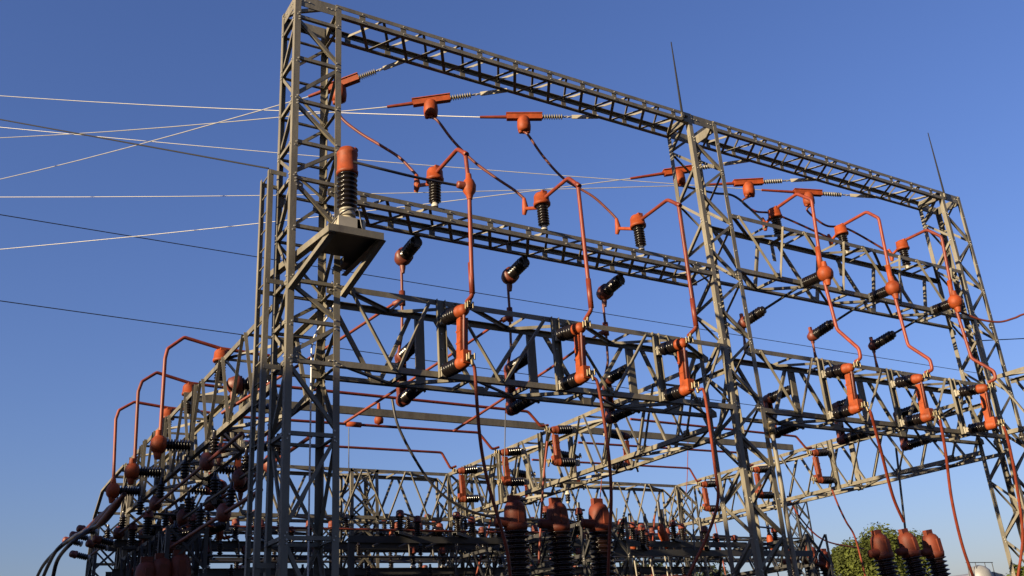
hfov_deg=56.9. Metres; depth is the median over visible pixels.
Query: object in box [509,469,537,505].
fuse switch
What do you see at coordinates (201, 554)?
lattice tower
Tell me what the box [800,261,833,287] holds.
side insulator
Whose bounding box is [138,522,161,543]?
hanging insulator
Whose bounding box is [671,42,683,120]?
lightning rod
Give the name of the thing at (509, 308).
drop lead
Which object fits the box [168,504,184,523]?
hanging insulator
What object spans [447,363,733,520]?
lattice truss
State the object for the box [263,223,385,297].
platform
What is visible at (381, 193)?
line wire
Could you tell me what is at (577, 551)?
insulator
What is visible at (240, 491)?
hanging insulator
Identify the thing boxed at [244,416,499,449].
bus pipe
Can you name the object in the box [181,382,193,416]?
post insulator
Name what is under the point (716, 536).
disconnect switch
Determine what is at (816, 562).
bushing
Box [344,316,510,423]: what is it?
branch lead
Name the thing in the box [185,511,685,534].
busbar
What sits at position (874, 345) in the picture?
rod insulator
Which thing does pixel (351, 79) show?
strain insulator
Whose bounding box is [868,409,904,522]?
drop cable
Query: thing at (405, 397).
dark fuse switch
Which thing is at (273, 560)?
busbar
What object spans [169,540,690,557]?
busbar
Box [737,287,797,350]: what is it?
rod insulator
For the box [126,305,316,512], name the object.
lattice truss
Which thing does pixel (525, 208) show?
jumper fork
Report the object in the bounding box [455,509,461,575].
hanging lead
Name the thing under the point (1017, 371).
lattice truss
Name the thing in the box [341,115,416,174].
jumper cable
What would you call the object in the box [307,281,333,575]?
conduit
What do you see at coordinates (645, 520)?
cable joint
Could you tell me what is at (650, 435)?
cross channel
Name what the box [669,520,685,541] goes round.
disconnect switch
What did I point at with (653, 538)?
hanging lead
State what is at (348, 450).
drop cable
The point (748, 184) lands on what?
strain insulator
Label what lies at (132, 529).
disconnect switch
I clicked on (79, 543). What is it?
insulator
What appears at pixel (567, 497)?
pale insulator
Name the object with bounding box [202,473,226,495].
hanging insulator
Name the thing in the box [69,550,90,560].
insulator
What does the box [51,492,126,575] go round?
outgoing cable
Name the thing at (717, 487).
drop cable
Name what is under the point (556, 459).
fuse switch
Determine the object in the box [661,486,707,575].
lattice tower
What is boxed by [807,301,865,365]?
rod insulator
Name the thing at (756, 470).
fuse switch
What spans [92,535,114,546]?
insulator
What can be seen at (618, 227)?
jumper fork
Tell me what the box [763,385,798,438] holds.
dark fuse switch
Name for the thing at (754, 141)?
lattice girder
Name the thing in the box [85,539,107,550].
insulator
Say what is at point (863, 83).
sky
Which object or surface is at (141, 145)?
line wire
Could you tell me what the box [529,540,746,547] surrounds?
cross channel
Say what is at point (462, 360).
fuse switch
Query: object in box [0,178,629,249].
line wire
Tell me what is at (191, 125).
line wire
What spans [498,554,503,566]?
insulator
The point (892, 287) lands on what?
side insulator
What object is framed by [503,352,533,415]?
dark fuse switch
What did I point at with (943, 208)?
lattice tower
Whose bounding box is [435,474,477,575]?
lattice tower
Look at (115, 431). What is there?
bus pipe
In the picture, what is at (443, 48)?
lattice girder
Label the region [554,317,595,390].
fuse switch
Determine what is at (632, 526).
disconnect switch
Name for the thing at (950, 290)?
bus pipe
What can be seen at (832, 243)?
jumper fork
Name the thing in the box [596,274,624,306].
hanging insulator
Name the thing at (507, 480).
fuse switch
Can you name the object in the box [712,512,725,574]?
hanging lead
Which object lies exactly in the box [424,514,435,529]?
disconnect switch
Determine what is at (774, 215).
post insulator
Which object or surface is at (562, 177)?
jumper cable
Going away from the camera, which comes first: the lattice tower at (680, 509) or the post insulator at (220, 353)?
the post insulator at (220, 353)
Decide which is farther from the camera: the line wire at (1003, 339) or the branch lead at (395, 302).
the line wire at (1003, 339)
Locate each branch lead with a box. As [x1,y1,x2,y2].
[221,299,400,414]
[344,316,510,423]
[453,330,608,431]
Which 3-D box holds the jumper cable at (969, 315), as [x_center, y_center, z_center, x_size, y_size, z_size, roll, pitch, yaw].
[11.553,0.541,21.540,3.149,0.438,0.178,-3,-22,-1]
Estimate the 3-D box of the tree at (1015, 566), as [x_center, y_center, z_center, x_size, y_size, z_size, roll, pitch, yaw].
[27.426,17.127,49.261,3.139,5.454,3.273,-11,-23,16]
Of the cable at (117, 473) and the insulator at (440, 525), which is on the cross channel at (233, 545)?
the insulator at (440, 525)
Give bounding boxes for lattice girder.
[327,191,712,286]
[329,6,688,137]
[699,122,941,210]
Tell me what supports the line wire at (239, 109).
attached to the strain insulator at (523, 119)
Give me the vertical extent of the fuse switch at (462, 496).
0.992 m
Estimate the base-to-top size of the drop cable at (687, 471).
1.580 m
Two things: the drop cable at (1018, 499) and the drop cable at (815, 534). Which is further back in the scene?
the drop cable at (815, 534)
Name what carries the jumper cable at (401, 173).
attached to the cable clamp at (467, 186)
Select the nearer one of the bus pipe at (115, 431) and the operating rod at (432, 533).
the bus pipe at (115, 431)
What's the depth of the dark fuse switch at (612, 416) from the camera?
17.63 m
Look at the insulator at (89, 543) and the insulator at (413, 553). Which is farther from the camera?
the insulator at (413, 553)
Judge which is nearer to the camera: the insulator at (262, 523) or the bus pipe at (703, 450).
the insulator at (262, 523)
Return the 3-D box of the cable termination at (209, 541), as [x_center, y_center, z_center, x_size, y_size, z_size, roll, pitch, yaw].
[-7.469,5.930,22.571,0.574,1.002,0.174,-1,-22,-7]
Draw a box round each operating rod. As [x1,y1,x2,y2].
[372,522,414,546]
[397,526,442,547]
[425,536,447,547]
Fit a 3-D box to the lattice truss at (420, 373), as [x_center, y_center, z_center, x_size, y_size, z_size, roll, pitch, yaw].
[0.589,1.226,16.004,7.678,1.292,0.844,10,-26,-30]
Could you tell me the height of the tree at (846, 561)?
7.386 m
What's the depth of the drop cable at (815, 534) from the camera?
28.67 m
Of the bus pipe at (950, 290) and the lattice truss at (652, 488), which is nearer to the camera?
the bus pipe at (950, 290)
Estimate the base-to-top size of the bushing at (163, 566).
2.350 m
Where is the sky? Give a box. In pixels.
[0,0,1023,575]
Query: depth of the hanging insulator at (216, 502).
18.53 m
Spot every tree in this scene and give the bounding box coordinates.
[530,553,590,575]
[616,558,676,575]
[692,560,730,575]
[829,521,932,575]
[886,528,922,564]
[1006,563,1023,575]
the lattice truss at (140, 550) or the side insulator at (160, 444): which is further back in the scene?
the lattice truss at (140, 550)
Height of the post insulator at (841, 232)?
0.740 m
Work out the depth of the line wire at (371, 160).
24.52 m
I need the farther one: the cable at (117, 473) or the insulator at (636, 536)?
the insulator at (636, 536)
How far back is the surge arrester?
13.89 m
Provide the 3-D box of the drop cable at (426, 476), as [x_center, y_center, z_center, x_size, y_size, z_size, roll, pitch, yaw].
[-1.082,3.747,20.529,3.489,2.488,0.097,12,-27,-34]
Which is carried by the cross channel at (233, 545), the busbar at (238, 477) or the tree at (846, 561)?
the busbar at (238, 477)
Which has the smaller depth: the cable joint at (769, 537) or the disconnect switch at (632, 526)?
the disconnect switch at (632, 526)
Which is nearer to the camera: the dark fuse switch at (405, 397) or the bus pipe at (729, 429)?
the dark fuse switch at (405, 397)
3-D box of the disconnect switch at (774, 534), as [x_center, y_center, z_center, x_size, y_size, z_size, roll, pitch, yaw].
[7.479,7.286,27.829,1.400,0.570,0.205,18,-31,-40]
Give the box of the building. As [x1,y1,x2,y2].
[954,572,1004,575]
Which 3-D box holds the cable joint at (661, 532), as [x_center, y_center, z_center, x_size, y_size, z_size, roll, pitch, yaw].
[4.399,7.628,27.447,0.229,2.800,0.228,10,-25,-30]
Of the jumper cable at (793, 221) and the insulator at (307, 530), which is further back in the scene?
the insulator at (307, 530)
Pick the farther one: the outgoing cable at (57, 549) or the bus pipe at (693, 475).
the bus pipe at (693, 475)
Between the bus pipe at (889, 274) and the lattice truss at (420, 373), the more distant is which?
the bus pipe at (889, 274)
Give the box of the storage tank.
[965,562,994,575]
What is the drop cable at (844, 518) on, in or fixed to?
hanging from the lattice truss at (921, 469)
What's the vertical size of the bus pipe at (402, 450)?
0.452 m
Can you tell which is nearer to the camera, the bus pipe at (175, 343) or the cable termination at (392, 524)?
the bus pipe at (175, 343)
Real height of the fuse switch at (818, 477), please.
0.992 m
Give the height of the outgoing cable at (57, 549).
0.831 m
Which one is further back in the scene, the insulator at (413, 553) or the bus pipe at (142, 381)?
the insulator at (413, 553)
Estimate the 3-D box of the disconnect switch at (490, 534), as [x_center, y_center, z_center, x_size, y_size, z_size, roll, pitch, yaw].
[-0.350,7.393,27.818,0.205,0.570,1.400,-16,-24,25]
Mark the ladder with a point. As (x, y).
(257, 568)
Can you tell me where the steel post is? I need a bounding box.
[348,543,354,575]
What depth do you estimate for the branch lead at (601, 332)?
17.86 m
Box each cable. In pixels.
[36,497,118,575]
[42,511,102,575]
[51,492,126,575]
[85,464,124,575]
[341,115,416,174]
[348,427,348,473]
[353,161,456,185]
[391,399,531,520]
[430,117,524,197]
[472,364,511,575]
[504,403,505,476]
[524,132,616,218]
[538,441,547,562]
[594,376,612,575]
[680,185,762,220]
[686,388,719,575]
[686,451,687,492]
[742,197,828,237]
[787,496,864,549]
[806,206,888,251]
[831,489,865,575]
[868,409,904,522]
[895,448,905,528]
[938,419,973,575]
[950,307,1023,322]
[1002,426,1023,575]
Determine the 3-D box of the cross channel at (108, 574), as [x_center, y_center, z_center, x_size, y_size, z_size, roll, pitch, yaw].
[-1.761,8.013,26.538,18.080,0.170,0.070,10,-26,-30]
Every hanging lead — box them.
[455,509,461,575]
[475,518,492,575]
[481,517,491,575]
[651,515,655,575]
[691,498,695,575]
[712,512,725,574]
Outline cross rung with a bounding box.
[96,563,111,565]
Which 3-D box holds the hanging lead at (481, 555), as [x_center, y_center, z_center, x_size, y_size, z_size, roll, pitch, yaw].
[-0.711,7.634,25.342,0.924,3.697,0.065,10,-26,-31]
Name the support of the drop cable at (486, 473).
hanging from the fuse switch at (462, 360)
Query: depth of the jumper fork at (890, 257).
23.02 m
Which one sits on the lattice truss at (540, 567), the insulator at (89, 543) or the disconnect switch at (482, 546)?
the disconnect switch at (482, 546)
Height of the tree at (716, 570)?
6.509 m
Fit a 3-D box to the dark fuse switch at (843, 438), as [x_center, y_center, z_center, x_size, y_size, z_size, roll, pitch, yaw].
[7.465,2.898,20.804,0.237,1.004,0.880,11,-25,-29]
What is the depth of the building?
62.80 m
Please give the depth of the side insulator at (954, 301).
21.44 m
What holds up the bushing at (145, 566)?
on the circuit breaker
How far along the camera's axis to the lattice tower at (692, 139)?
18.21 m
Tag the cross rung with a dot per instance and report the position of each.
(104, 564)
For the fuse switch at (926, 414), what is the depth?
19.37 m
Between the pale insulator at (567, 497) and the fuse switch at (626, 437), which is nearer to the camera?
the fuse switch at (626, 437)
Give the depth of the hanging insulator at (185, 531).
22.10 m
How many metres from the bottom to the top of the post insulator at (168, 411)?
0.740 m
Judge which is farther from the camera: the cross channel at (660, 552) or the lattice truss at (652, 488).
the lattice truss at (652, 488)
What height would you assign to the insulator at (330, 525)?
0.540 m
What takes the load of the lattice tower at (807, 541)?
on the ground
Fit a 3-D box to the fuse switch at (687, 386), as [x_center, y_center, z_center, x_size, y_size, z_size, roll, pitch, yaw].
[2.852,1.391,16.323,0.231,1.102,0.969,9,-24,-29]
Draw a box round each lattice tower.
[88,521,123,575]
[115,459,165,568]
[157,526,208,575]
[263,0,341,575]
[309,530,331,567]
[339,468,379,575]
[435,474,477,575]
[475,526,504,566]
[579,516,632,575]
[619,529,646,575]
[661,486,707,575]
[666,113,792,575]
[787,501,819,575]
[791,534,833,575]
[917,191,1023,575]
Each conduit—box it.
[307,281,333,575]
[767,421,798,575]
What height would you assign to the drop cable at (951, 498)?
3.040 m
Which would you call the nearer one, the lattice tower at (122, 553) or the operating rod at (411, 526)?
the lattice tower at (122, 553)
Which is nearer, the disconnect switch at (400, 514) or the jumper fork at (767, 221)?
the jumper fork at (767, 221)
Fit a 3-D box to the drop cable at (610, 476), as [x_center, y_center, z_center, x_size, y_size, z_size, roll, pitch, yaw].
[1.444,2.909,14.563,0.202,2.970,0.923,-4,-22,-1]
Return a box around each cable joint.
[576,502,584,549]
[628,513,637,575]
[643,514,654,575]
[656,501,668,575]
[660,509,672,575]
[698,517,708,575]
[765,513,778,575]
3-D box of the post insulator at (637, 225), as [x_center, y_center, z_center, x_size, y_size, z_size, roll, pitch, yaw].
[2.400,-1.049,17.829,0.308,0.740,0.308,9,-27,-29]
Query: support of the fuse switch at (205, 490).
attached to the lattice truss at (231, 419)
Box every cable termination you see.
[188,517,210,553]
[216,530,239,557]
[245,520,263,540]
[389,520,410,555]
[435,521,456,555]
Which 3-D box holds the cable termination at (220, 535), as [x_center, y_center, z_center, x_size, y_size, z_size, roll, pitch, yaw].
[-6.885,6.030,22.904,0.562,1.012,0.173,-2,-22,-6]
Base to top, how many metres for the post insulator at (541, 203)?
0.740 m
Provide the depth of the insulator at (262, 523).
23.35 m
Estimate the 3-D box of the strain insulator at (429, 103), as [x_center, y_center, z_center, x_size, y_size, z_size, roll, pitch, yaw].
[-1.226,-3.537,18.047,2.315,0.634,0.273,-4,-22,0]
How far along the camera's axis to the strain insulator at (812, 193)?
23.23 m
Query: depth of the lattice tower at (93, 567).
25.44 m
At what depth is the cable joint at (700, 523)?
28.32 m
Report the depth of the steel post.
21.26 m
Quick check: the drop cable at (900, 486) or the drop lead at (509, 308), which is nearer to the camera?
the drop lead at (509, 308)
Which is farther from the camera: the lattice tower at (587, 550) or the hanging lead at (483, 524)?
the hanging lead at (483, 524)
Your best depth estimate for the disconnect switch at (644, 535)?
22.54 m
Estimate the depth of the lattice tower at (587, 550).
20.66 m
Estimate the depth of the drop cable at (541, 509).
19.56 m
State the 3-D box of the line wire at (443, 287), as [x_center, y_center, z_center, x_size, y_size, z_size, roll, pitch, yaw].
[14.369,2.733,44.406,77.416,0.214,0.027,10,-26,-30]
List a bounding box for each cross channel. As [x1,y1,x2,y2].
[105,572,692,575]
[108,546,574,553]
[111,566,712,575]
[114,540,699,550]
[183,392,544,429]
[347,535,503,543]
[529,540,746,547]
[575,426,793,450]
[588,549,812,556]
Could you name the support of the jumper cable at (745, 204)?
hanging from the strain insulator at (681, 171)
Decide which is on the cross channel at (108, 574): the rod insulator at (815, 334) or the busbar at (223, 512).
the busbar at (223, 512)
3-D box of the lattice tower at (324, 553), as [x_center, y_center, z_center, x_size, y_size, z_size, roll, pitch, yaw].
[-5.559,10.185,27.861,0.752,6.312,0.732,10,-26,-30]
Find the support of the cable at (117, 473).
attached to the lattice tower at (122, 553)
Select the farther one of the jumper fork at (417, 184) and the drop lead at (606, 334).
the drop lead at (606, 334)
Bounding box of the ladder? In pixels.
[244,169,286,575]
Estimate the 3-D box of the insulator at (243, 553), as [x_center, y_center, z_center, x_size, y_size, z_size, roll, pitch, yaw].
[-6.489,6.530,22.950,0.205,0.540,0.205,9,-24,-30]
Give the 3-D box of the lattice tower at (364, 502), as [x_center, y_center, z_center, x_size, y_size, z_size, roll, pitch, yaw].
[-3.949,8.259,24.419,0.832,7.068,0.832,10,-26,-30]
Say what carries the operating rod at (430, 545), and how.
attached to the cable termination at (436, 523)
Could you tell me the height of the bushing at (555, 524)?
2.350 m
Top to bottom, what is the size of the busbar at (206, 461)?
0.586 m
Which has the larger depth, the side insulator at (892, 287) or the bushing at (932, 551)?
the side insulator at (892, 287)
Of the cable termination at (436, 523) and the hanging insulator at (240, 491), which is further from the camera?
the cable termination at (436, 523)
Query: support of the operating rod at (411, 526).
attached to the busbar at (346, 524)
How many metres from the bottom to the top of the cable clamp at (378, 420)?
0.500 m
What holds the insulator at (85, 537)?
attached to the lattice tower at (93, 567)
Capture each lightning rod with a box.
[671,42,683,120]
[928,133,946,199]
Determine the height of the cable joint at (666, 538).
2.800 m
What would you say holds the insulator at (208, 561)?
on the cross channel at (342, 571)
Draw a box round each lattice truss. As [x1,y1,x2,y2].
[120,533,193,575]
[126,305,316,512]
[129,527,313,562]
[156,459,449,524]
[325,285,733,417]
[343,530,485,560]
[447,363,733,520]
[451,522,594,575]
[463,475,677,529]
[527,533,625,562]
[636,535,801,562]
[677,400,998,525]
[686,538,809,575]
[712,214,973,328]
[733,349,1004,444]
[990,367,1023,434]
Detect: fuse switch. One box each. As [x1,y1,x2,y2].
[182,452,222,495]
[208,429,249,474]
[240,401,280,451]
[394,341,421,406]
[438,300,475,377]
[452,466,483,502]
[494,447,528,486]
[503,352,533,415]
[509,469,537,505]
[544,425,579,466]
[552,450,584,489]
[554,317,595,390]
[602,364,634,423]
[603,430,638,471]
[655,333,699,401]
[697,481,721,511]
[750,465,774,498]
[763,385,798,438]
[807,449,836,483]
[821,360,868,419]
[832,394,866,444]
[890,370,940,426]
[893,403,930,450]
[953,382,1005,433]
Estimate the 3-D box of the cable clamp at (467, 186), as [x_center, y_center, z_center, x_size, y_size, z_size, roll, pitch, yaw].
[-0.701,-1.565,14.533,0.312,0.440,0.219,10,-26,-30]
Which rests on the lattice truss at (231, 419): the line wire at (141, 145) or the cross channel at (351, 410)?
the cross channel at (351, 410)
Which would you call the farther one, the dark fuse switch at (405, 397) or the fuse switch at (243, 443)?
the fuse switch at (243, 443)
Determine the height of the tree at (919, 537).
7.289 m
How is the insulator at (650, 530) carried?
on the cross channel at (233, 545)
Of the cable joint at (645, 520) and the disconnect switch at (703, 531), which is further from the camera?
the cable joint at (645, 520)
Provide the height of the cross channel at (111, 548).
0.170 m
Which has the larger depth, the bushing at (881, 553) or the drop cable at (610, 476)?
the bushing at (881, 553)
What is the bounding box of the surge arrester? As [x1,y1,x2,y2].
[332,146,364,228]
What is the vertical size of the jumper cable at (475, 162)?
1.836 m
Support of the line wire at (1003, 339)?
attached to the lattice tower at (943, 208)
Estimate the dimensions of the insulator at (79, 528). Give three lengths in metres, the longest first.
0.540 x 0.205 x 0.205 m
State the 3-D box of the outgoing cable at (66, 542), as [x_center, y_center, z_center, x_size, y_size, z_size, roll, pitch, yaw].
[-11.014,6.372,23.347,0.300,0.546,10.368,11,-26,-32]
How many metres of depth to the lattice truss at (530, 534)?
33.33 m
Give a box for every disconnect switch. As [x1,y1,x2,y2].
[121,523,185,549]
[135,510,203,541]
[263,523,296,541]
[373,520,386,533]
[394,510,421,536]
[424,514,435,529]
[452,511,475,537]
[476,527,503,549]
[488,530,506,536]
[542,506,585,532]
[569,519,580,540]
[618,519,635,541]
[638,524,649,549]
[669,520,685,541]
[700,526,710,549]
[713,533,737,549]
[760,526,777,545]
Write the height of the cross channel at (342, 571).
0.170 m
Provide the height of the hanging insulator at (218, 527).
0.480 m
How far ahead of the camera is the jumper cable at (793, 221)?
22.04 m
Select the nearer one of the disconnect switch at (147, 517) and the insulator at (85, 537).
the disconnect switch at (147, 517)
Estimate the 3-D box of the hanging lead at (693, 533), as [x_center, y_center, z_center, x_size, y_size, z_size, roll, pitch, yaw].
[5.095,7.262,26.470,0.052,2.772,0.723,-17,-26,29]
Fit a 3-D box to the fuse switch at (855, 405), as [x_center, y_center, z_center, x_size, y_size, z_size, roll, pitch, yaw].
[6.488,1.991,18.438,0.231,1.102,0.969,10,-26,-28]
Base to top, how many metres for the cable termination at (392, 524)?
1.013 m
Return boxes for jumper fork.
[414,174,428,192]
[522,198,536,214]
[615,218,632,234]
[762,217,768,230]
[827,234,835,245]
[888,249,896,261]
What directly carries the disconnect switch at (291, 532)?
on the cross channel at (111, 548)
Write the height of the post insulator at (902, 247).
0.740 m
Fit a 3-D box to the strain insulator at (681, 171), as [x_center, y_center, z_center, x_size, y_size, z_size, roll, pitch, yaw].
[4.017,-2.602,21.069,2.893,0.767,0.278,-2,-22,-6]
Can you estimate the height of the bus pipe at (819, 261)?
4.022 m
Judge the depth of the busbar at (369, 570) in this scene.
25.02 m
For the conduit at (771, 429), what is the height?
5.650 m
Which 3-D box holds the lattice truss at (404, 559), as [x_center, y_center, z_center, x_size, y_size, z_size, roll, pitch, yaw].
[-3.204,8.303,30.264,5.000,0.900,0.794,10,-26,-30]
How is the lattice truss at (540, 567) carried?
on the lattice tower at (587, 550)
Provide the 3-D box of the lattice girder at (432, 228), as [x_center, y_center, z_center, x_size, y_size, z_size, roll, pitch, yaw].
[0.465,-0.785,16.835,7.715,0.230,0.730,10,-26,-30]
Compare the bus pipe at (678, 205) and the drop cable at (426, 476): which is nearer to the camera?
the bus pipe at (678, 205)
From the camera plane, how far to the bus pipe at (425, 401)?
19.85 m
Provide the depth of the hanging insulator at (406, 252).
16.17 m
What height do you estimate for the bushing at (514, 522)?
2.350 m
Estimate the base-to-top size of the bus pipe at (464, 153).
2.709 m
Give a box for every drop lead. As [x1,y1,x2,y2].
[397,270,405,351]
[507,287,512,362]
[601,300,608,370]
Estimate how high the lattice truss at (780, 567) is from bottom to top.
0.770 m
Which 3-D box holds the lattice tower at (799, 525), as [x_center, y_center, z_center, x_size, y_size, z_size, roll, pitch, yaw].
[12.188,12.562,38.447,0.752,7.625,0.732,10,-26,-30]
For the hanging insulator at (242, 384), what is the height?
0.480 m
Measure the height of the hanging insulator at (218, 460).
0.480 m
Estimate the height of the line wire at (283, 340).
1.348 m
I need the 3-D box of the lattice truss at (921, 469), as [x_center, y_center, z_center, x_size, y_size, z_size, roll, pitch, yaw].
[8.502,5.230,26.654,0.944,1.350,10.657,10,-26,-30]
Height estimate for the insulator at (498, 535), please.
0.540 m
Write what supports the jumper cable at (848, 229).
hanging from the strain insulator at (812, 193)
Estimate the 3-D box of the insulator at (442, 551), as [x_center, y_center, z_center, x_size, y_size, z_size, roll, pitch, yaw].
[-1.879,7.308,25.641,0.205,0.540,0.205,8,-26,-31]
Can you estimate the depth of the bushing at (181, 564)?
17.94 m
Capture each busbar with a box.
[90,430,243,555]
[111,448,278,565]
[115,481,254,575]
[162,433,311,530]
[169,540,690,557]
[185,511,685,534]
[190,552,625,562]
[228,563,691,575]
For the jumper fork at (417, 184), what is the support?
attached to the post insulator at (434, 194)
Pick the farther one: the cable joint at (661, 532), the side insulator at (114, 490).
the cable joint at (661, 532)
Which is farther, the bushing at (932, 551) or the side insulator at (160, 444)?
the bushing at (932, 551)
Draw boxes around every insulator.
[62,537,82,546]
[69,531,90,540]
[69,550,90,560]
[76,525,98,534]
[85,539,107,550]
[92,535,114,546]
[106,478,139,502]
[124,458,164,484]
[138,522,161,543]
[150,430,193,459]
[163,407,174,437]
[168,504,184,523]
[170,526,199,536]
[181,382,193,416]
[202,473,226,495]
[203,519,229,534]
[207,545,211,567]
[209,494,227,509]
[213,347,227,386]
[216,441,248,465]
[227,376,269,399]
[232,518,239,540]
[234,468,247,499]
[241,545,244,567]
[261,519,264,540]
[305,520,311,541]
[308,59,405,104]
[328,521,331,535]
[387,88,507,118]
[394,236,421,273]
[410,547,415,567]
[426,164,443,206]
[436,523,443,536]
[439,547,445,566]
[480,112,598,133]
[495,527,501,537]
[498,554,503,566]
[501,256,529,291]
[531,525,537,534]
[533,190,550,229]
[565,490,570,503]
[575,548,582,566]
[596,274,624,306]
[630,160,750,186]
[630,212,645,249]
[635,527,638,540]
[649,528,654,540]
[707,177,815,196]
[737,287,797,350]
[761,188,875,206]
[768,206,781,237]
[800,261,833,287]
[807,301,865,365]
[834,223,849,253]
[868,276,900,301]
[868,313,927,372]
[895,238,910,268]
[930,290,962,314]
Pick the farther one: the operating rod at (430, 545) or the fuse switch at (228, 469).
the operating rod at (430, 545)
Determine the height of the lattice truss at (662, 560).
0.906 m
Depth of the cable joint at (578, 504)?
26.44 m
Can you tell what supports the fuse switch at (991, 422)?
attached to the lattice truss at (798, 414)
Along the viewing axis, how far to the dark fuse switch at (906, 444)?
21.85 m
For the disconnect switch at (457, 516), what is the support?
on the cross channel at (421, 539)
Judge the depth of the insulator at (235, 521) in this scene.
23.02 m
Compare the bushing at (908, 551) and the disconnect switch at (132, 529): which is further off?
the disconnect switch at (132, 529)
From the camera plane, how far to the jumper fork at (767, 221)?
20.90 m
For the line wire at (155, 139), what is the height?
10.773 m
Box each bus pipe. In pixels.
[112,401,209,477]
[133,371,223,462]
[159,336,269,430]
[219,439,456,468]
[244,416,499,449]
[277,384,548,426]
[436,148,474,302]
[532,459,701,481]
[544,177,593,320]
[578,441,753,466]
[630,418,811,448]
[641,198,698,336]
[777,193,861,362]
[843,211,933,372]
[905,229,996,383]
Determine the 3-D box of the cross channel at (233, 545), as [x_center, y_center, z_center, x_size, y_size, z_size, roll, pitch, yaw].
[-1.343,7.143,26.069,18.080,0.170,0.070,10,-26,-30]
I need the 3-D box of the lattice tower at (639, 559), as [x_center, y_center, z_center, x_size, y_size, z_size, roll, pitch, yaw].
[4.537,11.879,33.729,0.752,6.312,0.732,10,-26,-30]
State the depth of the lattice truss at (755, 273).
21.02 m
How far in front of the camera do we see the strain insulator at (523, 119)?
19.14 m
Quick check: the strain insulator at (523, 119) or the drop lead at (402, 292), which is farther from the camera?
the strain insulator at (523, 119)
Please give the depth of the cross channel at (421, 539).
22.29 m
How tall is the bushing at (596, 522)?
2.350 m
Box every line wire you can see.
[0,95,479,117]
[0,96,307,179]
[0,106,386,137]
[0,119,268,168]
[0,127,758,189]
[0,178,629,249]
[0,214,1011,378]
[0,300,1009,439]
[96,185,694,196]
[982,338,1023,340]
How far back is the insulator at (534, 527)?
27.37 m
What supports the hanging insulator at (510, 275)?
hanging from the lattice girder at (432, 228)
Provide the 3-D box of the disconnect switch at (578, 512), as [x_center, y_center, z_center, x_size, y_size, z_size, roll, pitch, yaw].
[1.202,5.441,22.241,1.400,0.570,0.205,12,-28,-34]
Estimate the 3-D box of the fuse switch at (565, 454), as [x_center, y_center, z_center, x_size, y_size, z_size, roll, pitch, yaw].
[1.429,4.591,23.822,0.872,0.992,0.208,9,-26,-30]
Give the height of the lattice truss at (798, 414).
1.292 m
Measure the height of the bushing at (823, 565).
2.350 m
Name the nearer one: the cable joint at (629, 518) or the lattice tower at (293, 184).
the lattice tower at (293, 184)
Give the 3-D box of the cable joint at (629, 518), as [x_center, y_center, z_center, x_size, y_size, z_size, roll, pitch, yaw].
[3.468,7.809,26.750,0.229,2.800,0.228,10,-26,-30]
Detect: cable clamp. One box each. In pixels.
[374,403,383,424]
[456,173,475,198]
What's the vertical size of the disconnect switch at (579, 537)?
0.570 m
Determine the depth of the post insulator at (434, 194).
15.60 m
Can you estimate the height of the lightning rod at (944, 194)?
1.960 m
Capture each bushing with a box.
[135,556,155,575]
[153,553,171,575]
[171,550,190,575]
[494,495,530,575]
[537,497,575,575]
[580,498,616,575]
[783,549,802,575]
[800,544,820,575]
[817,549,835,575]
[867,529,899,575]
[895,528,927,575]
[920,529,950,575]
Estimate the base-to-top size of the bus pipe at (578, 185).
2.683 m
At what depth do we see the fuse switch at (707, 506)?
28.75 m
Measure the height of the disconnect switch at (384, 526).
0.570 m
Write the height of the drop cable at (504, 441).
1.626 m

